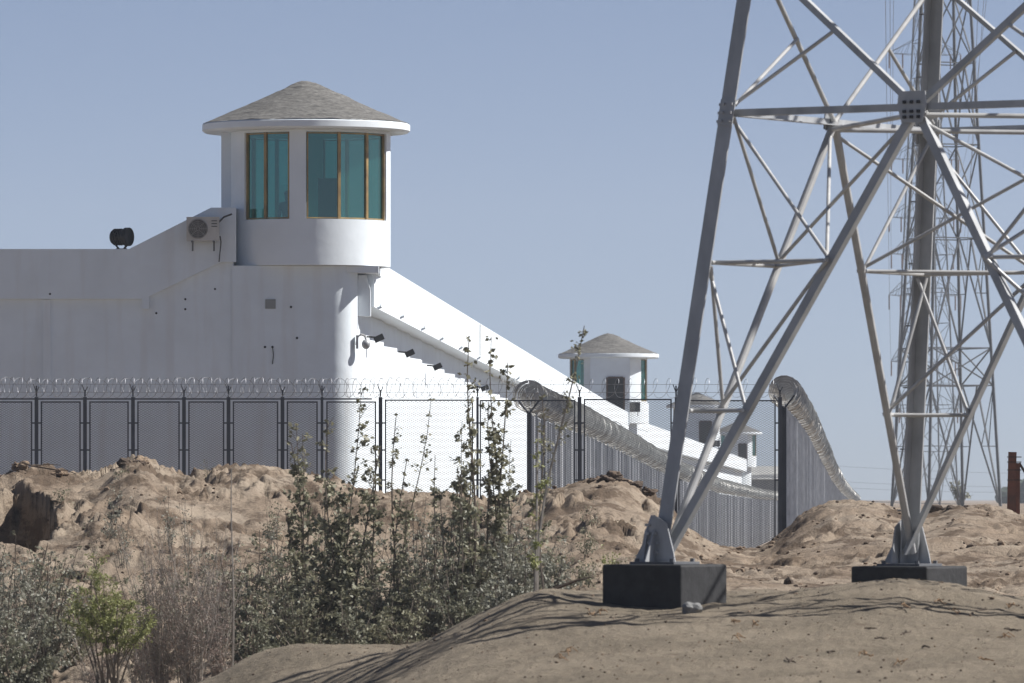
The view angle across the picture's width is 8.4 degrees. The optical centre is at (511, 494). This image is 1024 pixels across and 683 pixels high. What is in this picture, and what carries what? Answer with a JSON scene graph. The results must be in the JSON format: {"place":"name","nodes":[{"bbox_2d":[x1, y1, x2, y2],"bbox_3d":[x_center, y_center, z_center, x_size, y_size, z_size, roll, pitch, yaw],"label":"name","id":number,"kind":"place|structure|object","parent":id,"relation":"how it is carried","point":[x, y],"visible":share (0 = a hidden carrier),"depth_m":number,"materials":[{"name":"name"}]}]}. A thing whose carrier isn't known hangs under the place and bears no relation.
{"place":"outdoors","nodes":[
{"label":"outdoors","id":0,"kind":"place"},
{"bbox_2d":[0,454,1023,682],"bbox_3d":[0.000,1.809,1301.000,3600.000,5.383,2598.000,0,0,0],"label":"ground","id":1,"kind":"structure","parent":0,"point":[29,507],"depth_m":119.64,"materials":[{"name":"soil"}]},
{"bbox_2d":[0,543,13,627],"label":"scrub bush","id":2,"kind":"object","parent":1,"relation":"on","point":[7,574],"visible":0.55,"depth_m":121.80,"materials":[{"name":"green plant"}]},
{"bbox_2d":[11,461,29,471],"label":"soil lump","id":3,"kind":"object","parent":1,"relation":"on","point":[16,466],"visible":1,"depth_m":148.12,"materials":[{"name":"soil"}]},
{"bbox_2d":[0,554,57,682],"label":"scrub bush","id":4,"kind":"object","parent":1,"relation":"on","point":[5,612],"visible":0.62,"depth_m":110.04,"materials":[{"name":"green plant"}]},
{"bbox_2d":[0,600,66,682],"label":"scrub bush","id":5,"kind":"object","parent":1,"relation":"on","point":[12,664],"visible":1,"depth_m":104.03,"materials":[{"name":"green plant"}]},
{"bbox_2d":[1,530,65,661],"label":"scrub bush","id":6,"kind":"object","parent":1,"relation":"on","point":[37,566],"visible":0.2,"depth_m":117.87,"materials":[{"name":"green plant"}]},
{"bbox_2d":[22,461,75,473],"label":"dead branch","id":7,"kind":"object","parent":1,"relation":"on","point":[37,466],"visible":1,"depth_m":146.99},
{"bbox_2d":[7,551,93,682],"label":"scrub bush","id":8,"kind":"object","parent":1,"relation":"on","point":[43,651],"visible":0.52,"depth_m":113.93,"materials":[{"name":"green plant"}]},
{"bbox_2d":[17,542,87,633],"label":"scrub bush","id":9,"kind":"object","parent":1,"relation":"on","point":[61,581],"visible":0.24,"depth_m":122.88,"materials":[{"name":"green plant"}]},
{"bbox_2d":[51,480,73,503],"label":"sprig","id":10,"kind":"object","parent":1,"relation":"on","point":[62,497],"visible":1,"depth_m":143.01,"materials":[{"name":"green plant"}]},
{"bbox_2d":[32,588,97,670],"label":"scrub bush","id":11,"kind":"object","parent":1,"relation":"on","point":[75,654],"visible":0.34,"depth_m":116.98,"materials":[{"name":"green plant"}]},
{"bbox_2d":[83,518,104,585],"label":"sprig","id":12,"kind":"object","parent":1,"relation":"on","point":[96,552],"visible":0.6,"depth_m":130.01,"materials":[{"name":"brown plant"}]},
{"bbox_2d":[65,622,124,682],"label":"dry shrub","id":13,"kind":"object","parent":1,"relation":"on","point":[84,678],"visible":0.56,"depth_m":104.96,"materials":[{"name":"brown plant"}]},
{"bbox_2d":[62,552,157,682],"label":"yellow green bush","id":14,"kind":"object","parent":1,"relation":"on","point":[106,622],"visible":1,"depth_m":102.83,"materials":[{"name":"green plant"}]},
{"bbox_2d":[101,477,121,539],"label":"sprig","id":15,"kind":"object","parent":1,"relation":"on","point":[109,525],"visible":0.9,"depth_m":136.05,"materials":[{"name":"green plant"}]},
{"bbox_2d":[0,208,235,474],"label":"compound wall","id":16,"kind":"structure","parent":1,"relation":"on","point":[158,306],"depth_m":176.96,"materials":[{"name":"paint"}]},
{"bbox_2d":[109,228,133,248],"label":"searchlight","id":17,"kind":"object","parent":16,"relation":"on","point":[124,237],"visible":1,"depth_m":176.84,"materials":[{"name":"black paint"}]},
{"bbox_2d":[186,217,219,250],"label":"air conditioner","id":18,"kind":"object","parent":16,"relation":"attached to","point":[202,228],"visible":1,"depth_m":176.35,"materials":[{"name":"metal"}]},
{"bbox_2d":[104,491,134,568],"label":"sprig","id":19,"kind":"object","parent":1,"relation":"on","point":[125,542],"visible":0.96,"depth_m":133.97,"materials":[{"name":"brown plant"}]},
{"bbox_2d":[116,458,144,467],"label":"soil lump","id":20,"kind":"object","parent":1,"relation":"on","point":[120,462],"visible":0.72,"depth_m":148.21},
{"bbox_2d":[105,589,173,682],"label":"dry shrub","id":21,"kind":"object","parent":1,"relation":"on","point":[136,676],"visible":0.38,"depth_m":105.99,"materials":[{"name":"brown plant"}]},
{"bbox_2d":[113,560,189,678],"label":"scrub bush","id":22,"kind":"object","parent":1,"relation":"on","point":[144,601],"visible":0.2,"depth_m":112.98,"materials":[{"name":"brown plant"}]},
{"bbox_2d":[117,514,193,682],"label":"dry shrub","id":23,"kind":"object","parent":1,"relation":"on","point":[158,655],"visible":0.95,"depth_m":103.88,"materials":[{"name":"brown plant"}]},
{"bbox_2d":[155,487,178,553],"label":"sprig","id":24,"kind":"object","parent":1,"relation":"on","point":[168,526],"visible":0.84,"depth_m":134.99,"materials":[{"name":"brown plant"}]},
{"bbox_2d":[151,543,211,648],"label":"scrub bush","id":25,"kind":"object","parent":1,"relation":"on","point":[181,591],"visible":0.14,"depth_m":117.78,"materials":[{"name":"brown plant"}]},
{"bbox_2d":[142,501,232,682],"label":"dry shrub","id":26,"kind":"object","parent":1,"relation":"on","point":[191,677],"visible":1,"depth_m":103.96,"materials":[{"name":"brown plant"}]},
{"bbox_2d":[175,499,200,577],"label":"sprig","id":27,"kind":"object","parent":1,"relation":"on","point":[187,538],"visible":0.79,"depth_m":133.01,"materials":[{"name":"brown plant"}]},
{"bbox_2d":[185,520,249,676],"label":"dry shrub","id":28,"kind":"object","parent":1,"relation":"on","point":[217,659],"visible":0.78,"depth_m":105.99,"materials":[{"name":"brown plant"}]},
{"bbox_2d":[182,543,254,657],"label":"scrub bush","id":29,"kind":"object","parent":1,"relation":"on","point":[221,576],"visible":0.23,"depth_m":115.87,"materials":[{"name":"brown plant"}]},
{"bbox_2d":[227,468,235,666],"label":"dead stalk","id":30,"kind":"object","parent":1,"relation":"on","point":[233,626],"visible":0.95,"depth_m":105.95,"materials":[{"name":"brown plant"}]},
{"bbox_2d":[210,541,260,637],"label":"scrub bush","id":31,"kind":"object","parent":1,"relation":"on","point":[235,562],"visible":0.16,"depth_m":121.04,"materials":[{"name":"green plant"}]},
{"bbox_2d":[206,556,271,673],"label":"scrub bush","id":32,"kind":"object","parent":1,"relation":"on","point":[243,616],"visible":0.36,"depth_m":111.90,"materials":[{"name":"green plant"}]},
{"bbox_2d":[225,596,278,666],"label":"scrub bush","id":33,"kind":"object","parent":1,"relation":"on","point":[260,646],"visible":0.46,"depth_m":106.89,"materials":[{"name":"green plant"}]},
{"bbox_2d":[236,530,302,653],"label":"scrub bush","id":34,"kind":"object","parent":1,"relation":"on","point":[253,542],"visible":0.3,"depth_m":114.92,"materials":[{"name":"green plant"}]},
{"bbox_2d":[259,494,281,552],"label":"sprig","id":35,"kind":"object","parent":1,"relation":"on","point":[269,526],"visible":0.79,"depth_m":135.99,"materials":[{"name":"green plant"}]},
{"bbox_2d":[266,501,285,539],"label":"sprig","id":36,"kind":"object","parent":1,"relation":"on","point":[276,530],"visible":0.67,"depth_m":137.98,"materials":[{"name":"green plant"}]},
{"bbox_2d":[247,523,309,634],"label":"scrub bush","id":37,"kind":"object","parent":1,"relation":"on","point":[275,577],"visible":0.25,"depth_m":119.99,"materials":[{"name":"green plant"}]},
{"bbox_2d":[245,559,321,647],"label":"scrub bush","id":38,"kind":"object","parent":1,"relation":"on","point":[285,613],"visible":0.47,"depth_m":111.00,"materials":[{"name":"green plant"}]},
{"bbox_2d":[261,590,341,645],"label":"scrub bush","id":39,"kind":"object","parent":1,"relation":"on","point":[304,636],"visible":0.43,"depth_m":107.89,"materials":[{"name":"green plant"}]},
{"bbox_2d":[276,422,327,631],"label":"sapling","id":40,"kind":"object","parent":1,"relation":"on","point":[297,495],"visible":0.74,"depth_m":113.05,"materials":[{"name":"green plant"}]},
{"bbox_2d":[202,81,409,487],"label":"watchtower","id":41,"kind":"structure","parent":1,"relation":"on","point":[302,156],"depth_m":176.91,"materials":[{"name":"paint"}]},
{"bbox_2d":[246,132,288,219],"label":"window","id":42,"kind":"structure","parent":41,"relation":"in","point":[267,154],"depth_m":176.84,"materials":[{"name":"teal glass"}]},
{"bbox_2d":[306,132,383,220],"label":"window","id":43,"kind":"structure","parent":41,"relation":"in","point":[345,171],"depth_m":176.80,"materials":[{"name":"teal glass"}]},
{"bbox_2d":[355,334,369,348],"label":"security camera","id":44,"kind":"object","parent":41,"relation":"attached to","point":[365,343],"visible":1,"depth_m":177.12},
{"bbox_2d":[272,507,339,643],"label":"scrub bush","id":45,"kind":"object","parent":1,"relation":"on","point":[310,557],"visible":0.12,"depth_m":117.01,"materials":[{"name":"green plant"}]},
{"bbox_2d":[288,538,362,643],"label":"scrub bush","id":46,"kind":"object","parent":1,"relation":"on","point":[310,596],"visible":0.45,"depth_m":111.93,"materials":[{"name":"green plant"}]},
{"bbox_2d":[296,501,361,641],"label":"scrub bush","id":47,"kind":"object","parent":1,"relation":"on","point":[326,569],"visible":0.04,"depth_m":119.88,"materials":[{"name":"green plant"}]},
{"bbox_2d":[311,520,368,643],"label":"scrub bush","id":48,"kind":"object","parent":1,"relation":"on","point":[356,560],"visible":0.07,"depth_m":115.92,"materials":[{"name":"green plant"}]},
{"bbox_2d":[300,386,386,642],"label":"sapling","id":49,"kind":"object","parent":1,"relation":"on","point":[339,536],"visible":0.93,"depth_m":112.00,"materials":[{"name":"green plant"}]},
{"bbox_2d":[326,590,373,644],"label":"scrub bush","id":50,"kind":"object","parent":1,"relation":"on","point":[355,633],"visible":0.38,"depth_m":107.91,"materials":[{"name":"green plant"}]},
{"bbox_2d":[342,507,395,636],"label":"scrub bush","id":51,"kind":"object","parent":1,"relation":"on","point":[364,574],"visible":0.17,"depth_m":119.92,"materials":[{"name":"green plant"}]},
{"bbox_2d":[355,458,386,616],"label":"sapling","id":52,"kind":"object","parent":1,"relation":"on","point":[378,524],"visible":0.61,"depth_m":113.92,"materials":[{"name":"green plant"}]},
{"bbox_2d":[338,573,404,643],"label":"scrub bush","id":53,"kind":"object","parent":1,"relation":"on","point":[378,607],"visible":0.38,"depth_m":111.08,"materials":[{"name":"green plant"}]},
{"bbox_2d":[356,529,428,642],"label":"scrub bush","id":54,"kind":"object","parent":1,"relation":"on","point":[417,571],"visible":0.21,"depth_m":114.97,"materials":[{"name":"green plant"}]},
{"bbox_2d":[0,377,785,547],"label":"chain link fence","id":55,"kind":"object","parent":1,"relation":"on","point":[84,398],"visible":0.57,"depth_m":162.99,"materials":[{"name":"metal"}]},
{"bbox_2d":[362,592,437,644],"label":"scrub bush","id":56,"kind":"object","parent":1,"relation":"on","point":[393,639],"visible":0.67,"depth_m":107.01,"materials":[{"name":"green plant"}]},
{"bbox_2d":[383,398,434,641],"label":"sapling","id":57,"kind":"object","parent":1,"relation":"on","point":[406,526],"visible":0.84,"depth_m":112.00,"materials":[{"name":"green plant"}]},
{"bbox_2d":[374,500,445,639],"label":"scrub bush","id":58,"kind":"object","parent":1,"relation":"on","point":[412,550],"visible":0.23,"depth_m":120.00,"materials":[{"name":"green plant"}]},
{"bbox_2d":[386,543,452,643],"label":"scrub bush","id":59,"kind":"object","parent":1,"relation":"on","point":[406,589],"visible":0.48,"depth_m":110.92,"materials":[{"name":"green plant"}]},
{"bbox_2d":[419,458,444,635],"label":"sapling","id":60,"kind":"object","parent":1,"relation":"on","point":[434,505],"visible":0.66,"depth_m":113.02,"materials":[{"name":"green plant"}]},
{"bbox_2d":[404,515,461,634],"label":"scrub bush","id":61,"kind":"object","parent":1,"relation":"on","point":[428,577],"visible":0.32,"depth_m":114.88,"materials":[{"name":"green plant"}]},
{"bbox_2d":[425,424,474,625],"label":"sapling","id":62,"kind":"object","parent":1,"relation":"on","point":[455,587],"visible":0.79,"depth_m":110.09,"materials":[{"name":"green plant"}]},
{"bbox_2d":[423,587,484,630],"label":"scrub bush","id":63,"kind":"object","parent":1,"relation":"on","point":[459,608],"visible":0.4,"depth_m":107.94,"materials":[{"name":"green plant"}]},
{"bbox_2d":[426,496,483,597],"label":"scrub bush","id":64,"kind":"object","parent":1,"relation":"on","point":[447,554],"visible":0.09,"depth_m":119.06,"materials":[{"name":"green plant"}]},
{"bbox_2d":[429,541,500,624],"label":"scrub bush","id":65,"kind":"object","parent":1,"relation":"on","point":[472,593],"visible":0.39,"depth_m":110.87,"materials":[{"name":"green plant"}]},
{"bbox_2d":[434,336,496,616],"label":"sapling","id":66,"kind":"object","parent":1,"relation":"on","point":[469,561],"visible":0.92,"depth_m":110.96,"materials":[{"name":"green plant"}]},
{"bbox_2d":[456,511,523,594],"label":"scrub bush","id":67,"kind":"object","parent":1,"relation":"on","point":[481,536],"visible":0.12,"depth_m":113.78,"materials":[{"name":"green plant"}]},
{"bbox_2d":[472,336,519,607],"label":"sapling","id":68,"kind":"object","parent":1,"relation":"on","point":[494,437],"visible":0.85,"depth_m":111.54,"materials":[{"name":"green plant"}]},
{"bbox_2d":[478,575,515,611],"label":"scrub bush","id":69,"kind":"object","parent":1,"relation":"on","point":[500,599],"visible":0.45,"depth_m":104.91,"materials":[{"name":"green plant"}]},
{"bbox_2d":[484,443,522,590],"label":"sapling","id":70,"kind":"object","parent":1,"relation":"on","point":[506,505],"visible":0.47,"depth_m":112.05,"materials":[{"name":"green plant"}]},
{"bbox_2d":[475,492,532,578],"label":"scrub bush","id":71,"kind":"object","parent":1,"relation":"on","point":[519,536],"visible":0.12,"depth_m":118.95,"materials":[{"name":"green plant"}]},
{"bbox_2d":[0,461,1022,682],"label":"soil crumbs","id":72,"kind":"object","parent":1,"relation":"on","point":[1001,542],"visible":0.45,"depth_m":130.58,"materials":[{"name":"soil"}]},
{"bbox_2d":[473,531,551,598],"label":"scrub bush","id":73,"kind":"object","parent":1,"relation":"on","point":[522,571],"visible":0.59,"depth_m":110.00,"materials":[{"name":"green plant"}]},
{"bbox_2d":[509,520,563,594],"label":"scrub bush","id":74,"kind":"object","parent":1,"relation":"on","point":[531,574],"visible":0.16,"depth_m":116.05,"materials":[{"name":"green plant"}]},
{"bbox_2d":[523,394,553,588],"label":"sapling","id":75,"kind":"object","parent":1,"relation":"on","point":[533,505],"visible":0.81,"depth_m":106.02,"materials":[{"name":"green plant"}]},
{"bbox_2d":[527,430,549,591],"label":"sapling","id":76,"kind":"object","parent":1,"relation":"on","point":[535,562],"visible":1,"depth_m":99.99,"materials":[{"name":"pale bark"},{"name":"olive leaf"}]},
{"bbox_2d":[519,533,568,580],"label":"scrub bush","id":77,"kind":"object","parent":1,"relation":"on","point":[560,558],"visible":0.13,"depth_m":118.04,"materials":[{"name":"green plant"}]},
{"bbox_2d":[522,548,581,593],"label":"scrub bush","id":78,"kind":"object","parent":1,"relation":"on","point":[550,567],"visible":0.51,"depth_m":114.00,"materials":[{"name":"green plant"}]},
{"bbox_2d":[360,268,746,497],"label":"compound wall","id":79,"kind":"structure","parent":1,"relation":"on","point":[427,327],"depth_m":210.25,"materials":[{"name":"paint"}]},
{"bbox_2d":[550,537,571,577],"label":"sprig","id":80,"kind":"object","parent":1,"relation":"on","point":[567,564],"visible":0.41,"depth_m":123.99,"materials":[{"name":"green plant"}]},
{"bbox_2d":[537,326,587,589],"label":"sapling","id":81,"kind":"object","parent":1,"relation":"on","point":[568,404],"visible":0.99,"depth_m":101.02,"materials":[{"name":"green plant"}]},
{"bbox_2d":[550,576,591,588],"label":"dead branch","id":82,"kind":"object","parent":1,"relation":"on","point":[565,584],"visible":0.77,"depth_m":98.98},
{"bbox_2d":[565,553,589,589],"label":"sprig","id":83,"kind":"object","parent":1,"relation":"on","point":[579,570],"visible":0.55,"depth_m":120.00,"materials":[{"name":"green plant"}]},
{"bbox_2d":[569,558,597,587],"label":"sprig","id":84,"kind":"object","parent":1,"relation":"on","point":[587,581],"visible":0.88,"depth_m":116.91,"materials":[{"name":"green plant"}]},
{"bbox_2d":[573,516,597,556],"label":"sprig","id":85,"kind":"object","parent":1,"relation":"on","point":[587,544],"visible":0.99,"depth_m":127.96,"materials":[{"name":"green plant"}]},
{"bbox_2d":[558,333,658,448],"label":"watchtower","id":86,"kind":"structure","parent":1,"relation":"on","point":[610,358],"depth_m":366.17,"materials":[{"name":"paint"}]},
{"bbox_2d":[571,359,583,386],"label":"window","id":87,"kind":"structure","parent":86,"relation":"in","point":[580,367],"depth_m":366.86,"materials":[{"name":"teal glass"}]},
{"bbox_2d":[606,377,624,409],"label":"door","id":88,"kind":"structure","parent":86,"relation":"in","point":[609,380],"depth_m":365.52,"materials":[{"name":"black paint"}]},
{"bbox_2d":[641,360,645,400],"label":"window","id":89,"kind":"structure","parent":86,"relation":"in","point":[643,362],"depth_m":367.67,"materials":[{"name":"teal glass"}]},
{"bbox_2d":[597,470,622,482],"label":"soil lump","id":90,"kind":"object","parent":1,"relation":"on","point":[611,476],"visible":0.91,"depth_m":148.03,"materials":[{"name":"soil"}]},
{"bbox_2d":[598,544,621,573],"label":"sprig","id":91,"kind":"object","parent":1,"relation":"on","point":[609,561],"visible":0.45,"depth_m":123.81,"materials":[{"name":"green plant"}]},
{"bbox_2d":[513,380,777,547],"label":"patrol fence","id":92,"kind":"object","parent":1,"relation":"on","point":[531,388],"visible":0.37,"depth_m":223.13,"materials":[{"name":"metal"}]},
{"bbox_2d":[639,486,657,496],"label":"soil lump","id":93,"kind":"object","parent":1,"relation":"on","point":[645,491],"visible":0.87,"depth_m":148.04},
{"bbox_2d":[682,602,702,613],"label":"stone","id":94,"kind":"object","parent":1,"relation":"on","point":[688,607],"visible":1,"depth_m":88.11,"materials":[{"name":"stone"}]},
{"bbox_2d":[666,393,720,447],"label":"watchtower","id":95,"kind":"structure","parent":1,"relation":"on","point":[703,397],"depth_m":597.60,"materials":[{"name":"paint"}]},
{"bbox_2d":[699,421,711,442],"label":"door","id":96,"kind":"structure","parent":95,"relation":"in","point":[707,431],"depth_m":597.52,"materials":[{"name":"black paint"}]},
{"bbox_2d":[720,423,761,497],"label":"watchtower","id":97,"kind":"structure","parent":1,"relation":"on","point":[741,445],"depth_m":733.39,"materials":[{"name":"paint"}]},
{"bbox_2d":[751,466,777,500],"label":"building","id":98,"kind":"structure","parent":1,"relation":"on","point":[759,479],"depth_m":900.25,"materials":[{"name":"paint"}]},
{"bbox_2d":[603,0,1023,608],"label":"power pylon","id":99,"kind":"object","parent":1,"relation":"on","point":[655,574],"visible":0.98,"depth_m":90.16,"materials":[{"name":"grey metal"}]},
{"bbox_2d":[768,375,860,530],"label":"patrol fence","id":100,"kind":"object","parent":1,"relation":"on","point":[812,475],"visible":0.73,"depth_m":190.35,"materials":[{"name":"metal"}]},
{"bbox_2d":[888,0,960,504],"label":"power pylon","id":101,"kind":"object","parent":1,"relation":"on","point":[901,283],"visible":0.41,"depth_m":899.97,"materials":[{"name":"metal"}]},
{"bbox_2d":[885,0,890,350],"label":"power line","id":102,"kind":"object","parent":101,"relation":"hanging from","point":[887,173],"visible":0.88,"depth_m":483.61,"materials":[{"name":"metal"}]},
{"bbox_2d":[958,0,978,375],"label":"power line","id":103,"kind":"object","parent":101,"relation":"hanging from","point":[972,141],"visible":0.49,"depth_m":477.75,"materials":[{"name":"metal"}]},
{"bbox_2d":[890,0,1001,506],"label":"power pylon","id":104,"kind":"object","parent":1,"relation":"on","point":[931,385],"visible":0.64,"depth_m":600.19,"materials":[{"name":"metal"}]},
{"bbox_2d":[949,480,971,505],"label":"small shrub","id":105,"kind":"object","parent":1,"relation":"on","point":[955,493],"visible":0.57,"depth_m":699.77,"materials":[{"name":"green plant"}]},
{"bbox_2d":[995,479,1023,503],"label":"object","id":106,"kind":"object","parent":1,"relation":"on","point":[1004,496],"visible":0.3,"depth_m":1150.96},
{"bbox_2d":[1007,452,1023,513],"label":"brick red post","id":107,"kind":"object","parent":1,"relation":"on","point":[1013,495],"visible":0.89,"depth_m":151.91,"materials":[{"name":"brick"}]},
{"bbox_2d":[0,0,1023,499],"label":"sky","id":108,"kind":"structure","parent":0,"point":[550,175],"materials":[{"name":"blue"}]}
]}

